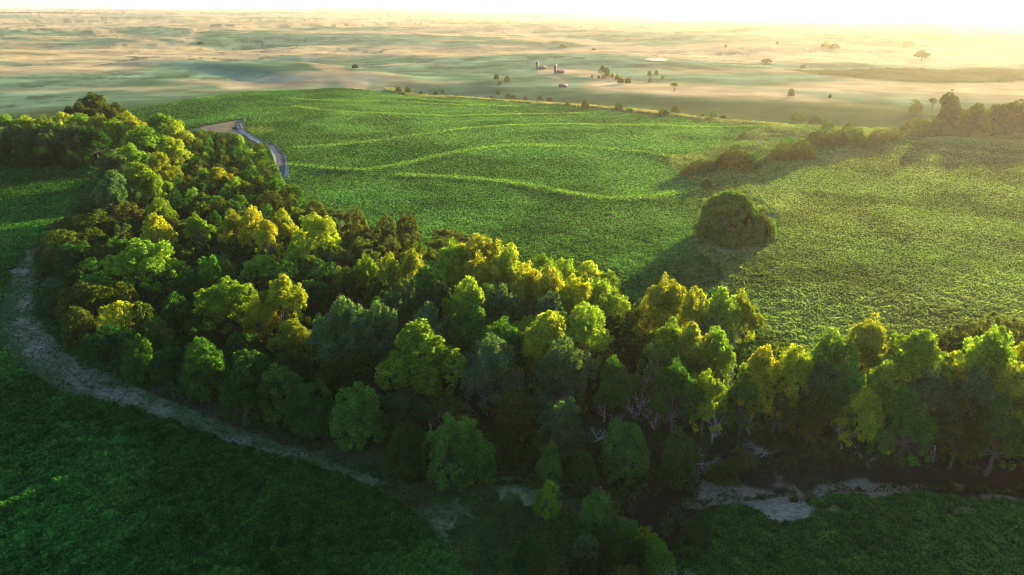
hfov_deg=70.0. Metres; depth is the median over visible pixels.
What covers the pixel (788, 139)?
round tree
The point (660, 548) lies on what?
round tree
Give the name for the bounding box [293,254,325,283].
round tree
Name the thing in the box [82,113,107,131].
cottonwood tree
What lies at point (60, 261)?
round tree
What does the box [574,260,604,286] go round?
round tree
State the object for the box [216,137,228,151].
round tree
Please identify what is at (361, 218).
round tree
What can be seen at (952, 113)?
cottonwood tree
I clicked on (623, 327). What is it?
round tree
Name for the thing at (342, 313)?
cottonwood tree
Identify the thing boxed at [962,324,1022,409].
cottonwood tree
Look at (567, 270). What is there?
round tree
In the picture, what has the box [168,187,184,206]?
round tree
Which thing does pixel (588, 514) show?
round tree
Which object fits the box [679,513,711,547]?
bush
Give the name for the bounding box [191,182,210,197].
round tree
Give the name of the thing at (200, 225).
cottonwood tree
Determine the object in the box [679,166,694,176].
bush
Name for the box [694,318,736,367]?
cottonwood tree
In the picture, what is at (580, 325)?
cottonwood tree
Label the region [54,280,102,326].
round tree
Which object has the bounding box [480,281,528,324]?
cottonwood tree
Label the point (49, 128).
cottonwood tree
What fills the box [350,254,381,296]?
cottonwood tree
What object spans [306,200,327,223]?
round tree
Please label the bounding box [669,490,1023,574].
crop field
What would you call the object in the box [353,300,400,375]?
cottonwood tree
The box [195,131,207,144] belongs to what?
round tree
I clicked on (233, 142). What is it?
round tree
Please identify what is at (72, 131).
cottonwood tree
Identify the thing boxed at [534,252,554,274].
cottonwood tree
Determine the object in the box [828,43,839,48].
round tree
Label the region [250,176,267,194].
round tree
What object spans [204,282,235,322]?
round tree
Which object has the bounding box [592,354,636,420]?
cottonwood tree
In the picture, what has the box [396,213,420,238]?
round tree
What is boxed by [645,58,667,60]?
pond
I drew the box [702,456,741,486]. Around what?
bush
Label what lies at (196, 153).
round tree
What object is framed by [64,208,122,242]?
round tree
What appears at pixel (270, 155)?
round tree
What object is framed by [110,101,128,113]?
cottonwood tree
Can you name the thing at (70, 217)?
round tree
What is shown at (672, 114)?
field margin grass
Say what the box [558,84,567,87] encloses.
barn
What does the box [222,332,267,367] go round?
round tree
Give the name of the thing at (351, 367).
cottonwood tree
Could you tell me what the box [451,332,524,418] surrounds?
cottonwood tree
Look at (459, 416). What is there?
round tree
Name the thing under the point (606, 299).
cottonwood tree
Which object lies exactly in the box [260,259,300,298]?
round tree
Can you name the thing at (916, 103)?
round tree
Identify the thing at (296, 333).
cottonwood tree
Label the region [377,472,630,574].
meadow grass
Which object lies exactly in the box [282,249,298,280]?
round tree
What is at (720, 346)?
cottonwood tree
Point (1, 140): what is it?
cottonwood tree
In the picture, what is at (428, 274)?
cottonwood tree
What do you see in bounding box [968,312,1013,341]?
round tree
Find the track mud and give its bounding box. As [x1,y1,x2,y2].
[239,125,284,207]
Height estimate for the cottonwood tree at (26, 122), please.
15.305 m
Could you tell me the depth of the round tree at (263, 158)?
278.20 m
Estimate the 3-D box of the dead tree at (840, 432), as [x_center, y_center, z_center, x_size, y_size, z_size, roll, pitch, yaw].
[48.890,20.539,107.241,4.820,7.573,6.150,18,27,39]
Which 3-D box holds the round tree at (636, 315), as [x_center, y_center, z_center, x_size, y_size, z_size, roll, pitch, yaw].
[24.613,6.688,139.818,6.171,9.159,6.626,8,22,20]
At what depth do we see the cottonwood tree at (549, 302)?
127.16 m
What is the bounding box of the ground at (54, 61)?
[0,7,1023,574]
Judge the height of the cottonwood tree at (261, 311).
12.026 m
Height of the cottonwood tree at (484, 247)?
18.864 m
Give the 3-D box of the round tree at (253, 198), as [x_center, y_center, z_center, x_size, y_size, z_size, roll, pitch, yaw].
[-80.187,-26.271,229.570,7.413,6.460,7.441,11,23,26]
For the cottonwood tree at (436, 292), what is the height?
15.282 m
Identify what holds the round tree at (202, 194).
on the ground at (54, 61)
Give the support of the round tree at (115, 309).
on the ground at (54, 61)
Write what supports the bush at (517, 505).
on the ground at (54, 61)
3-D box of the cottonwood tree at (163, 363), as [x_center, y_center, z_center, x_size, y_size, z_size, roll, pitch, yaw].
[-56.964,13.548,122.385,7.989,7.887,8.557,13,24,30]
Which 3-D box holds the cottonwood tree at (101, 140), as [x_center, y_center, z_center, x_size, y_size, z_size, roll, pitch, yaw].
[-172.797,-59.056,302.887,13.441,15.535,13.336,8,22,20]
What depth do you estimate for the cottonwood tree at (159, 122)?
336.50 m
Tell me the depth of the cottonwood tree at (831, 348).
110.54 m
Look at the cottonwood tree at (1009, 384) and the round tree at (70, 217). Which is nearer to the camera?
the cottonwood tree at (1009, 384)
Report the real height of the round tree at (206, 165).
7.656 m
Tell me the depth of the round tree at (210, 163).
281.91 m
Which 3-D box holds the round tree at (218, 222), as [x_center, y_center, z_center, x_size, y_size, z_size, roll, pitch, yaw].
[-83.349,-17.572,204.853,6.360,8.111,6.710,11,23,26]
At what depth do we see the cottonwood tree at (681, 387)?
105.41 m
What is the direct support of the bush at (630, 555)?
on the ground at (54, 61)
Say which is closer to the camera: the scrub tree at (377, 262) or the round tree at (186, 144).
the scrub tree at (377, 262)
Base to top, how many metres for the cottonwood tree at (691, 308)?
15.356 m
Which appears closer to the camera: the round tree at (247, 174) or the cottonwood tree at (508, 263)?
the cottonwood tree at (508, 263)
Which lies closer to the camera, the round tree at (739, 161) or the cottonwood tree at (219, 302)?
the cottonwood tree at (219, 302)
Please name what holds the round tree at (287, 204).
on the ground at (54, 61)
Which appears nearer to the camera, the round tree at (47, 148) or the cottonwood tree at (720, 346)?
the cottonwood tree at (720, 346)
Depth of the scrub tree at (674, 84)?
556.86 m
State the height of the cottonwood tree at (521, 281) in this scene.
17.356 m
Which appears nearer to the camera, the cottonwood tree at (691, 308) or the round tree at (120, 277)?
the cottonwood tree at (691, 308)
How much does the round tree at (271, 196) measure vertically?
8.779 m
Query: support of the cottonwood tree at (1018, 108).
on the ground at (54, 61)
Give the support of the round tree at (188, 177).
on the ground at (54, 61)
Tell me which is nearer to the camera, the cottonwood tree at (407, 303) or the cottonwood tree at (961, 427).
the cottonwood tree at (961, 427)
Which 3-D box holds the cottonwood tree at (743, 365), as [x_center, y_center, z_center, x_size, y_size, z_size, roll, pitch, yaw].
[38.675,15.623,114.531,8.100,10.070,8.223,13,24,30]
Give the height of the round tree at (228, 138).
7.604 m
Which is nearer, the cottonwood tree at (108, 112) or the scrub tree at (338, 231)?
the scrub tree at (338, 231)
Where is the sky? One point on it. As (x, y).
(40, 4)
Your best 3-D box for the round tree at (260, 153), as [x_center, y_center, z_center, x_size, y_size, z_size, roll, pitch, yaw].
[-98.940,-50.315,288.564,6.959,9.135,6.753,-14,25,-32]
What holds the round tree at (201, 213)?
on the ground at (54, 61)
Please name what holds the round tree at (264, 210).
on the ground at (54, 61)
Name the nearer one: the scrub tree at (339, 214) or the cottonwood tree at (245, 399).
the cottonwood tree at (245, 399)
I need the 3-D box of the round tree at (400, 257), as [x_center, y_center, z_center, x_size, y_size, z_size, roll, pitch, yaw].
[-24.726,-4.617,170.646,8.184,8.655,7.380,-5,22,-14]
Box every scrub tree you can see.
[171,219,186,244]
[287,212,307,225]
[314,227,343,238]
[316,244,341,266]
[327,209,349,226]
[327,249,358,273]
[339,241,358,266]
[351,236,385,252]
[352,226,381,242]
[356,249,380,259]
[359,259,386,271]
[396,232,423,247]
[417,248,439,272]
[425,395,470,426]
[426,236,457,250]
[432,228,453,238]
[438,242,467,249]
[450,230,469,242]
[646,331,656,341]
[670,82,678,91]
[929,98,937,110]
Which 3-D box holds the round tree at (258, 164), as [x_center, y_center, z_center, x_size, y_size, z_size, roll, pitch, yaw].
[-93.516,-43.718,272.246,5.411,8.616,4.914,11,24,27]
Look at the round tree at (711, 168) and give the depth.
276.21 m
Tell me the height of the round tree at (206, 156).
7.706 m
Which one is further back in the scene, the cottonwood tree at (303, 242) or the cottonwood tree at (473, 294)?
the cottonwood tree at (303, 242)
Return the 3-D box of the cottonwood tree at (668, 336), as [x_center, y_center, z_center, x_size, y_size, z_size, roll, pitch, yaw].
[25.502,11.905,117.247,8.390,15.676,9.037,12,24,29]
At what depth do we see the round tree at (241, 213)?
203.06 m
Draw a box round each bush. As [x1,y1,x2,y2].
[495,488,526,530]
[512,536,547,574]
[572,529,599,564]
[587,520,616,562]
[610,564,641,574]
[624,541,646,574]
[640,535,668,574]
[658,108,668,115]
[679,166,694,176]
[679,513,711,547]
[701,179,711,187]
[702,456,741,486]
[726,446,758,471]
[739,131,746,137]
[820,121,834,128]
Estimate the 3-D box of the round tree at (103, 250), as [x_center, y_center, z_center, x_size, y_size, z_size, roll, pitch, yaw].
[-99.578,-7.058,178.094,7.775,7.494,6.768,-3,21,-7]
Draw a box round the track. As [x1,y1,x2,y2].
[237,126,289,182]
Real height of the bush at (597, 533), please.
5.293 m
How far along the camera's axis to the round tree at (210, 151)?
295.12 m
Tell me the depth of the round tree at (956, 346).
125.34 m
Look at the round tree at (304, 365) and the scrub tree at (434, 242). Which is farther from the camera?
the scrub tree at (434, 242)
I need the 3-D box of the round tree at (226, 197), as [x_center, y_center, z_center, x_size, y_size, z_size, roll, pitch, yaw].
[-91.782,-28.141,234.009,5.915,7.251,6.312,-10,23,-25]
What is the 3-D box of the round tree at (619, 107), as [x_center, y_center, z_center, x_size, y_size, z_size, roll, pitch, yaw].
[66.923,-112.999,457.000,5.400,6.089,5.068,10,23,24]
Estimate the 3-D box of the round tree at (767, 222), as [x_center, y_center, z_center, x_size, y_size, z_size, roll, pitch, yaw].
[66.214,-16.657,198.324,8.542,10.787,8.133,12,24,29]
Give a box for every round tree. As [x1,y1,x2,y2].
[30,148,49,168]
[36,145,52,163]
[37,144,53,159]
[40,229,84,263]
[53,243,87,273]
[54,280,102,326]
[57,257,118,295]
[59,148,79,168]
[61,306,96,352]
[62,213,85,230]
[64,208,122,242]
[69,200,108,219]
[71,144,88,159]
[72,227,111,248]
[77,240,99,262]
[78,274,106,299]
[82,285,116,324]
[83,243,118,264]
[87,146,100,156]
[95,300,146,352]
[105,236,130,253]
[105,282,137,300]
[110,281,142,317]
[111,223,136,247]
[113,201,144,227]
[116,252,132,280]
[117,218,147,237]
[119,334,157,383]
[125,301,159,344]
[139,229,157,247]
[139,314,180,357]
[157,214,182,237]
[157,238,185,267]
[158,291,193,334]
[166,193,182,210]
[166,267,205,307]
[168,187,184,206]
[170,176,190,194]
[171,197,191,218]
[172,169,187,186]
[175,163,189,175]
[178,319,220,359]
[179,174,193,189]
[180,336,229,401]
[183,135,192,152]
[184,145,196,158]
[184,189,200,210]
[186,155,201,168]
[186,186,199,200]
[187,201,210,220]
[189,150,200,159]
[189,164,208,176]
[189,176,201,187]
[191,159,210,170]
[191,167,208,179]
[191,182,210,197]
[192,129,201,137]
[192,136,202,155]
[194,192,211,211]
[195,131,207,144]
[196,255,236,282]
[197,171,208,188]
[197,254,224,289]
[199,152,212,164]
[201,141,211,154]
[202,146,215,159]
[202,195,223,212]
[203,135,212,146]
[204,210,222,235]
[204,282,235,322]
[207,130,215,136]
[208,157,219,168]
[209,142,217,150]
[211,133,223,145]
[211,163,224,169]
[211,196,230,218]
[214,150,226,162]
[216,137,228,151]
[216,143,227,153]
[218,166,235,183]
[218,188,233,200]
[219,154,233,173]
[220,183,233,197]
[221,199,245,220]
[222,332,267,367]
[223,151,239,167]
[224,131,235,144]
[225,146,238,153]
[228,137,240,146]
[228,348,277,409]
[229,176,244,196]
[230,167,241,183]
[231,195,250,210]
[232,144,245,158]
[232,211,251,234]
[234,142,249,155]
[235,133,244,142]
[235,180,256,200]
[237,155,249,171]
[238,169,253,187]
[239,156,255,171]
[242,165,258,176]
[243,148,257,159]
[244,140,255,150]
[246,194,263,208]
[248,165,261,176]
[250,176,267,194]
[252,142,266,155]
[253,148,270,162]
[254,159,265,174]
[255,156,268,167]
[258,169,271,186]
[258,190,284,210]
[258,362,311,424]
[259,203,275,219]
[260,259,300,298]
[262,176,280,198]
[264,150,274,161]
[264,161,280,178]
[267,306,305,332]
[271,173,286,187]
[273,350,316,398]
[278,184,292,198]
[282,192,299,213]
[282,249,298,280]
[285,186,303,200]
[286,378,334,439]
[287,206,305,228]
[288,198,307,213]
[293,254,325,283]
[298,279,335,317]
[300,258,345,300]
[305,208,316,227]
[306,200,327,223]
[327,381,387,452]
[328,324,344,349]
[330,266,364,302]
[340,219,363,241]
[344,205,368,231]
[364,277,392,309]
[371,214,397,249]
[371,296,403,338]
[378,234,400,268]
[384,424,432,484]
[393,250,415,277]
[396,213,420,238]
[398,239,424,266]
[405,86,410,92]
[420,412,477,491]
[445,411,482,454]
[450,414,496,487]
[493,387,537,441]
[504,76,510,82]
[504,93,510,98]
[532,480,562,520]
[533,396,586,461]
[535,439,563,488]
[554,257,580,285]
[566,361,601,412]
[566,451,596,488]
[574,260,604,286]
[575,489,615,540]
[581,100,588,108]
[597,416,650,484]
[600,269,621,293]
[600,337,636,374]
[601,504,622,547]
[604,320,645,362]
[614,517,641,556]
[615,102,622,109]
[617,77,623,83]
[624,77,630,83]
[626,298,654,341]
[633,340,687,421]
[634,525,659,558]
[641,540,678,574]
[656,427,701,491]
[671,105,679,112]
[686,158,708,171]
[694,189,765,247]
[701,160,716,172]
[710,109,716,116]
[714,152,734,167]
[717,185,749,230]
[721,149,754,170]
[728,144,742,158]
[740,207,771,239]
[742,152,762,170]
[764,217,776,238]
[768,141,795,161]
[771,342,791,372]
[779,136,795,151]
[787,89,794,96]
[788,140,813,160]
[791,112,806,121]
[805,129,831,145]
[808,116,824,124]
[820,42,829,47]
[827,130,848,146]
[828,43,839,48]
[840,127,867,144]
[841,120,855,133]
[867,129,887,142]
[884,127,903,140]
[899,118,932,134]
[902,41,915,45]
[908,99,922,113]
[926,118,950,135]
[935,330,962,351]
[938,318,985,343]
[947,338,972,352]
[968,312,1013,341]
[996,318,1023,359]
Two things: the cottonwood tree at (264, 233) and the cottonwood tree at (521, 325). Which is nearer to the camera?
the cottonwood tree at (521, 325)
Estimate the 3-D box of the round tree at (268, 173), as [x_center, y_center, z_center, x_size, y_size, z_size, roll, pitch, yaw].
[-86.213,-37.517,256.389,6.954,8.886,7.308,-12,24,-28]
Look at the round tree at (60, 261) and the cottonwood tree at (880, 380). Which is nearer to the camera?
the cottonwood tree at (880, 380)
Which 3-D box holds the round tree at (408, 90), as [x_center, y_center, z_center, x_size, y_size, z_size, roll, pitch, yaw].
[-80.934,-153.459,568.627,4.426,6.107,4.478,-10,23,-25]
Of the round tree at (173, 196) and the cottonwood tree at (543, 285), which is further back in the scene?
the round tree at (173, 196)
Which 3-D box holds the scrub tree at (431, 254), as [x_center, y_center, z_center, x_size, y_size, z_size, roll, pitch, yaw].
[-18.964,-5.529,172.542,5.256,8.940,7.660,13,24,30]
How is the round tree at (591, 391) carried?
on the ground at (54, 61)
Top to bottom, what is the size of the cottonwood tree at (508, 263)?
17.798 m
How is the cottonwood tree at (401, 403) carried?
on the ground at (54, 61)
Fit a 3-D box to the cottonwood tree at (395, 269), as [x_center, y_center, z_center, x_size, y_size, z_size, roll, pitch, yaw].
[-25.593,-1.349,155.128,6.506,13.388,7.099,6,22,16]
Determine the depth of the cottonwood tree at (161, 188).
226.87 m
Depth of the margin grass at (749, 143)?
292.85 m
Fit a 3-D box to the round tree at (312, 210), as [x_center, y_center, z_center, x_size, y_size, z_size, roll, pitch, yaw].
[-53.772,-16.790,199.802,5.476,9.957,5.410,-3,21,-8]
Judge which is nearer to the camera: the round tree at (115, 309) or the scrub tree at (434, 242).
the round tree at (115, 309)
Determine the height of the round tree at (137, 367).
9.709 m
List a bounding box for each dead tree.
[476,386,487,415]
[596,405,605,421]
[625,362,662,419]
[639,405,661,428]
[708,402,732,442]
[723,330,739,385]
[833,417,852,448]
[921,443,937,461]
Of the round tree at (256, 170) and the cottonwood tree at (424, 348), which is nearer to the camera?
the cottonwood tree at (424, 348)
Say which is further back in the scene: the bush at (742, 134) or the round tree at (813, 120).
the round tree at (813, 120)
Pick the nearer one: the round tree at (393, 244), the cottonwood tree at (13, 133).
the round tree at (393, 244)
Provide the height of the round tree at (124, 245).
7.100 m
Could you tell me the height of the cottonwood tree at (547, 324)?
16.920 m
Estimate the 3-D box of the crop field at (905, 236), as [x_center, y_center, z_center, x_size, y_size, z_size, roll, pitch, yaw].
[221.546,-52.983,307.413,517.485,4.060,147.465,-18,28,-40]
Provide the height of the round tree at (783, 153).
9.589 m
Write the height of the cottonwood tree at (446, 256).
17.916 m
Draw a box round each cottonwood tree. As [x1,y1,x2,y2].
[0,114,14,130]
[0,124,34,152]
[0,127,13,146]
[10,114,35,128]
[22,123,56,148]
[31,114,58,128]
[33,121,72,147]
[50,122,87,149]
[51,112,73,126]
[63,106,72,115]
[64,113,101,136]
[71,101,93,118]
[74,325,138,377]
[77,92,107,113]
[77,126,111,157]
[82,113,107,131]
[93,103,117,125]
[93,169,144,213]
[94,149,129,182]
[98,117,130,147]
[99,237,190,294]
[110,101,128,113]
[113,110,146,134]
[114,143,160,169]
[120,125,165,153]
[122,160,157,208]
[136,169,172,204]
[138,212,178,244]
[144,196,179,224]
[144,346,184,386]
[145,151,181,181]
[146,113,185,133]
[154,136,193,166]
[161,120,194,142]
[183,211,216,249]
[193,276,258,334]
[200,166,236,193]
[215,208,243,246]
[216,366,272,425]
[237,204,269,253]
[237,253,278,285]
[241,295,280,346]
[251,219,284,262]
[257,280,298,312]
[261,273,311,336]
[266,318,315,356]
[270,207,300,253]
[282,212,342,261]
[308,294,374,376]
[312,352,391,404]
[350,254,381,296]
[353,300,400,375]
[374,251,404,299]
[374,317,468,398]
[375,390,435,443]
[381,277,428,339]
[397,248,424,286]
[401,301,454,349]
[402,264,451,320]
[418,279,454,340]
[437,236,467,305]
[440,275,485,352]
[447,233,503,287]
[449,304,497,355]
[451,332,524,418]
[459,250,507,294]
[463,283,495,305]
[471,315,529,388]
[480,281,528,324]
[494,242,530,301]
[508,260,542,320]
[511,315,551,379]
[516,310,575,388]
[521,291,576,343]
[523,334,598,416]
[525,265,566,318]
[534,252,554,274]
[535,261,566,286]
[552,273,591,314]
[555,301,624,366]
[568,277,632,334]
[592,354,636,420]
[598,65,605,73]
[637,272,687,334]
[648,316,693,387]
[650,356,705,433]
[661,321,713,382]
[673,286,717,329]
[685,368,727,436]
[692,325,735,387]
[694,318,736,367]
[703,285,742,337]
[713,368,772,434]
[721,288,765,346]
[732,343,794,430]
[732,362,772,409]
[755,377,802,438]
[764,343,817,430]
[788,388,837,452]
[791,354,840,430]
[804,328,858,392]
[825,355,867,438]
[830,384,885,455]
[845,312,894,383]
[856,359,905,427]
[865,385,939,465]
[876,328,957,385]
[886,364,966,447]
[913,49,930,59]
[925,349,972,412]
[929,397,990,468]
[931,89,960,120]
[931,106,978,133]
[938,365,1001,441]
[951,103,998,136]
[954,345,978,362]
[955,396,1023,476]
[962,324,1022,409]
[971,361,1023,443]
[975,104,1015,135]
[997,99,1023,133]
[1011,341,1023,360]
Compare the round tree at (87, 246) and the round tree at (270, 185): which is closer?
the round tree at (87, 246)
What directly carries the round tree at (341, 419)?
on the ground at (54, 61)
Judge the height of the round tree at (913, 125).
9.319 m
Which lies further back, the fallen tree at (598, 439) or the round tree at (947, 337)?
the round tree at (947, 337)
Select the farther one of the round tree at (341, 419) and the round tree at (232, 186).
the round tree at (232, 186)
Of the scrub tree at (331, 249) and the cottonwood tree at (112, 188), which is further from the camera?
the cottonwood tree at (112, 188)
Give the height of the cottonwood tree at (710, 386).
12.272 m
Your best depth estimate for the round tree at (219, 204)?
215.37 m
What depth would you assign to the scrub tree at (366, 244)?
173.74 m
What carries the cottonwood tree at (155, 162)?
on the ground at (54, 61)
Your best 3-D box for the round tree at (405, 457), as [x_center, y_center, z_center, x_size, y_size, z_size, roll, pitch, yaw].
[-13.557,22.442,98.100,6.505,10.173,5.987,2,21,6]
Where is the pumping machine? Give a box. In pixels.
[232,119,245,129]
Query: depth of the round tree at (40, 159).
289.97 m
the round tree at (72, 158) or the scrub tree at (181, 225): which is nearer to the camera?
the scrub tree at (181, 225)
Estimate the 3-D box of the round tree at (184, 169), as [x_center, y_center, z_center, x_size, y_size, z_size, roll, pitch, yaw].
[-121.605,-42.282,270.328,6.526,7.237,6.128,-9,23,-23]
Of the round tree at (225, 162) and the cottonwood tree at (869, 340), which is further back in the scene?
the round tree at (225, 162)
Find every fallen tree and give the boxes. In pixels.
[589,411,628,442]
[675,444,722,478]
[740,439,781,457]
[837,438,884,466]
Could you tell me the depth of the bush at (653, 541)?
86.00 m
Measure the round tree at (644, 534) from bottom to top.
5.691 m
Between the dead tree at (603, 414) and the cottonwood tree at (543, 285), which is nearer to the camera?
the dead tree at (603, 414)
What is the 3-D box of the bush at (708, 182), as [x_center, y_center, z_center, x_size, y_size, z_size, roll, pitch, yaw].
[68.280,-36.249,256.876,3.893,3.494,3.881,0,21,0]
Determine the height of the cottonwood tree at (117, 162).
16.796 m
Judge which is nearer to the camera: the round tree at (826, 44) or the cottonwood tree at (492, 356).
the cottonwood tree at (492, 356)
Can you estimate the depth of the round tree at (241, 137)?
324.13 m
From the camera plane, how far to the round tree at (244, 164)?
270.99 m
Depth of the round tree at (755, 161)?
281.34 m
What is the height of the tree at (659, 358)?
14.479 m
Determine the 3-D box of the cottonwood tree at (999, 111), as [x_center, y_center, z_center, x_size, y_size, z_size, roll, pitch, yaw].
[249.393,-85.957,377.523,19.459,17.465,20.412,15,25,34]
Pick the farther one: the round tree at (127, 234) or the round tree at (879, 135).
the round tree at (879, 135)
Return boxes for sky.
[0,0,1023,8]
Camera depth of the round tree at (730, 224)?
194.30 m
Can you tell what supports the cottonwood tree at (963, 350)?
on the ground at (54, 61)
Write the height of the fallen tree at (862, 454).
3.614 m
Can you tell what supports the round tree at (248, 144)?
on the ground at (54, 61)
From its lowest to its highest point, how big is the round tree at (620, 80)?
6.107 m
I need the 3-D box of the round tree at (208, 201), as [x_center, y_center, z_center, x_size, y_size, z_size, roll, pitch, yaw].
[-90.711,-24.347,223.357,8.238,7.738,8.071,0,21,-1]
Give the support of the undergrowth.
on the ground at (54, 61)
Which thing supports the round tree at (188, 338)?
on the ground at (54, 61)
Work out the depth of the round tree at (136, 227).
199.64 m
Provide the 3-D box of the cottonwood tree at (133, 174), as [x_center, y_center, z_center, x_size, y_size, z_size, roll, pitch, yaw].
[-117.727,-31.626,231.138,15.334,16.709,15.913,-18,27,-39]
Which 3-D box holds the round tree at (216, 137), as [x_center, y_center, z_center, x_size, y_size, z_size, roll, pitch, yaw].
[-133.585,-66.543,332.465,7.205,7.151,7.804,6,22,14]
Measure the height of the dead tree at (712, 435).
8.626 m
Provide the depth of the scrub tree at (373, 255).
168.57 m
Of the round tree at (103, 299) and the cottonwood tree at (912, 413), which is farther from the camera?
the round tree at (103, 299)
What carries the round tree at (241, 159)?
on the ground at (54, 61)
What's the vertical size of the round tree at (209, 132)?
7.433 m
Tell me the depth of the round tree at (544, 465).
96.95 m
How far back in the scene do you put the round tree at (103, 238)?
188.04 m
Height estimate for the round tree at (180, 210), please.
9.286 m
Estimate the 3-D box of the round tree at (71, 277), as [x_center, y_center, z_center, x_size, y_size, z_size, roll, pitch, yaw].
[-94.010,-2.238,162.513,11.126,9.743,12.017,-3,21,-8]
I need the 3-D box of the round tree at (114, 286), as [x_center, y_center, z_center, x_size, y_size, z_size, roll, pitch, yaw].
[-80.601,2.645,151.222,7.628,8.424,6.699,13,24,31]
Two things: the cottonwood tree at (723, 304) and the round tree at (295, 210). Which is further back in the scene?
the round tree at (295, 210)
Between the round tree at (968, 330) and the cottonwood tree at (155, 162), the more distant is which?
the cottonwood tree at (155, 162)
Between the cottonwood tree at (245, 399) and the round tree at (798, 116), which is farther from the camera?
the round tree at (798, 116)
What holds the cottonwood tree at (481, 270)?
on the ground at (54, 61)
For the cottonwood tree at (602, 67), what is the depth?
709.48 m
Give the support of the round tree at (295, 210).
on the ground at (54, 61)
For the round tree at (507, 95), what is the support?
on the ground at (54, 61)
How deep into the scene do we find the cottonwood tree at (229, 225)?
186.86 m
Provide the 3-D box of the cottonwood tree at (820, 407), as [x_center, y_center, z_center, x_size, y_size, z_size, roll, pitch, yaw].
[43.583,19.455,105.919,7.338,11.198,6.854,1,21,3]
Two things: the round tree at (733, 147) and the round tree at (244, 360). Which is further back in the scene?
the round tree at (733, 147)
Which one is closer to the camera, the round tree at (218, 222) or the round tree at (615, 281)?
the round tree at (615, 281)
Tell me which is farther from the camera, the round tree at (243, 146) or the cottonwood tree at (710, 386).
the round tree at (243, 146)
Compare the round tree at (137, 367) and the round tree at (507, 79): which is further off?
the round tree at (507, 79)
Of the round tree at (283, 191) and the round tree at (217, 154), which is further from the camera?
the round tree at (217, 154)
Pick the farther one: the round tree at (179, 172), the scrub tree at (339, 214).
the round tree at (179, 172)
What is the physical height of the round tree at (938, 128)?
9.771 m
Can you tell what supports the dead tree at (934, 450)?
on the ground at (54, 61)
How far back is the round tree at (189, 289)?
153.47 m
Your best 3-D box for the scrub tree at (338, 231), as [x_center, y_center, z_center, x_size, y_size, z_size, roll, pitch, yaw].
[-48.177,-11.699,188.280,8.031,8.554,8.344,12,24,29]
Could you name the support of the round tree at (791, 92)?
on the ground at (54, 61)
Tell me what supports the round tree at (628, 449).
on the ground at (54, 61)
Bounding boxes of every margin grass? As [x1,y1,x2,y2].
[385,87,790,124]
[668,124,910,292]
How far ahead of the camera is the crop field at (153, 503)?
94.88 m
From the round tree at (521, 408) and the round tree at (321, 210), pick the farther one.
the round tree at (321, 210)
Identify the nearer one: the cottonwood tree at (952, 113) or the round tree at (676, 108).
the cottonwood tree at (952, 113)
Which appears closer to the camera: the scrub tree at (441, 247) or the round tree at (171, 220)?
the scrub tree at (441, 247)
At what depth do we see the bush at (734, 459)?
103.87 m
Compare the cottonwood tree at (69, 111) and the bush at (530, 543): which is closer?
the bush at (530, 543)
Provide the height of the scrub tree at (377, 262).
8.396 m
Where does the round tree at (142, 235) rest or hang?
on the ground at (54, 61)
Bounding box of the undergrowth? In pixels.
[12,116,1023,574]
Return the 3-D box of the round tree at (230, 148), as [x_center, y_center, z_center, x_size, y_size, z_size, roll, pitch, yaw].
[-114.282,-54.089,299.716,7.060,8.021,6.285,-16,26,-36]
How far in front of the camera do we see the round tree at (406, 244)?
174.54 m
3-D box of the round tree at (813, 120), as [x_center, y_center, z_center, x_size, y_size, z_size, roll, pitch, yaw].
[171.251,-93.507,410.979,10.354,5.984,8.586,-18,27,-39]
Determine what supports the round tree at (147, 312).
on the ground at (54, 61)
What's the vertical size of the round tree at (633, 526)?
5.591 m
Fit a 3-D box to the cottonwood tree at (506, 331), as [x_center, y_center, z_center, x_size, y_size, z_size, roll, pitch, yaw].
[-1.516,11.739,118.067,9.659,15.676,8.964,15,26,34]
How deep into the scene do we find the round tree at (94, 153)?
311.55 m
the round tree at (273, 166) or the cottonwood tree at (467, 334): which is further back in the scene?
the round tree at (273, 166)
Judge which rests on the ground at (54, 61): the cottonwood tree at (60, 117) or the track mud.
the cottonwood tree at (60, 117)
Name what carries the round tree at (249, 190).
on the ground at (54, 61)
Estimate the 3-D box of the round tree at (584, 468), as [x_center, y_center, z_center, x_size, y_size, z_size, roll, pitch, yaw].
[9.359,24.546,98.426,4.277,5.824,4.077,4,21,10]
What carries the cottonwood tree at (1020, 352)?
on the ground at (54, 61)
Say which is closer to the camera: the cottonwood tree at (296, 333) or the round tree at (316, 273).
the cottonwood tree at (296, 333)
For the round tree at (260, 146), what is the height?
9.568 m
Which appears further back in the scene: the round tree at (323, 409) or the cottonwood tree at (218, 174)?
the cottonwood tree at (218, 174)
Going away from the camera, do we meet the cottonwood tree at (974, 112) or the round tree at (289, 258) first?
the round tree at (289, 258)
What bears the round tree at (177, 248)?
on the ground at (54, 61)
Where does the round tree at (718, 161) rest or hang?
on the ground at (54, 61)
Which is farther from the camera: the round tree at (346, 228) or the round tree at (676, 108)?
the round tree at (676, 108)
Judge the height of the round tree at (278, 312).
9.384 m
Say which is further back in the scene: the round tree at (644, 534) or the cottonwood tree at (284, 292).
the cottonwood tree at (284, 292)
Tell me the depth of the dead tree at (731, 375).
121.16 m
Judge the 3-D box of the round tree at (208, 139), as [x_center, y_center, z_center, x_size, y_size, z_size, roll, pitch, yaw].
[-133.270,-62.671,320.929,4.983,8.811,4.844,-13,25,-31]
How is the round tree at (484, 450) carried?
on the ground at (54, 61)
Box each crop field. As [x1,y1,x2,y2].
[0,160,472,574]
[129,87,765,302]
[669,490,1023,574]
[730,132,1023,382]
[789,67,1023,82]
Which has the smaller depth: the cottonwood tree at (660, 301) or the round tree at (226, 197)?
the cottonwood tree at (660, 301)

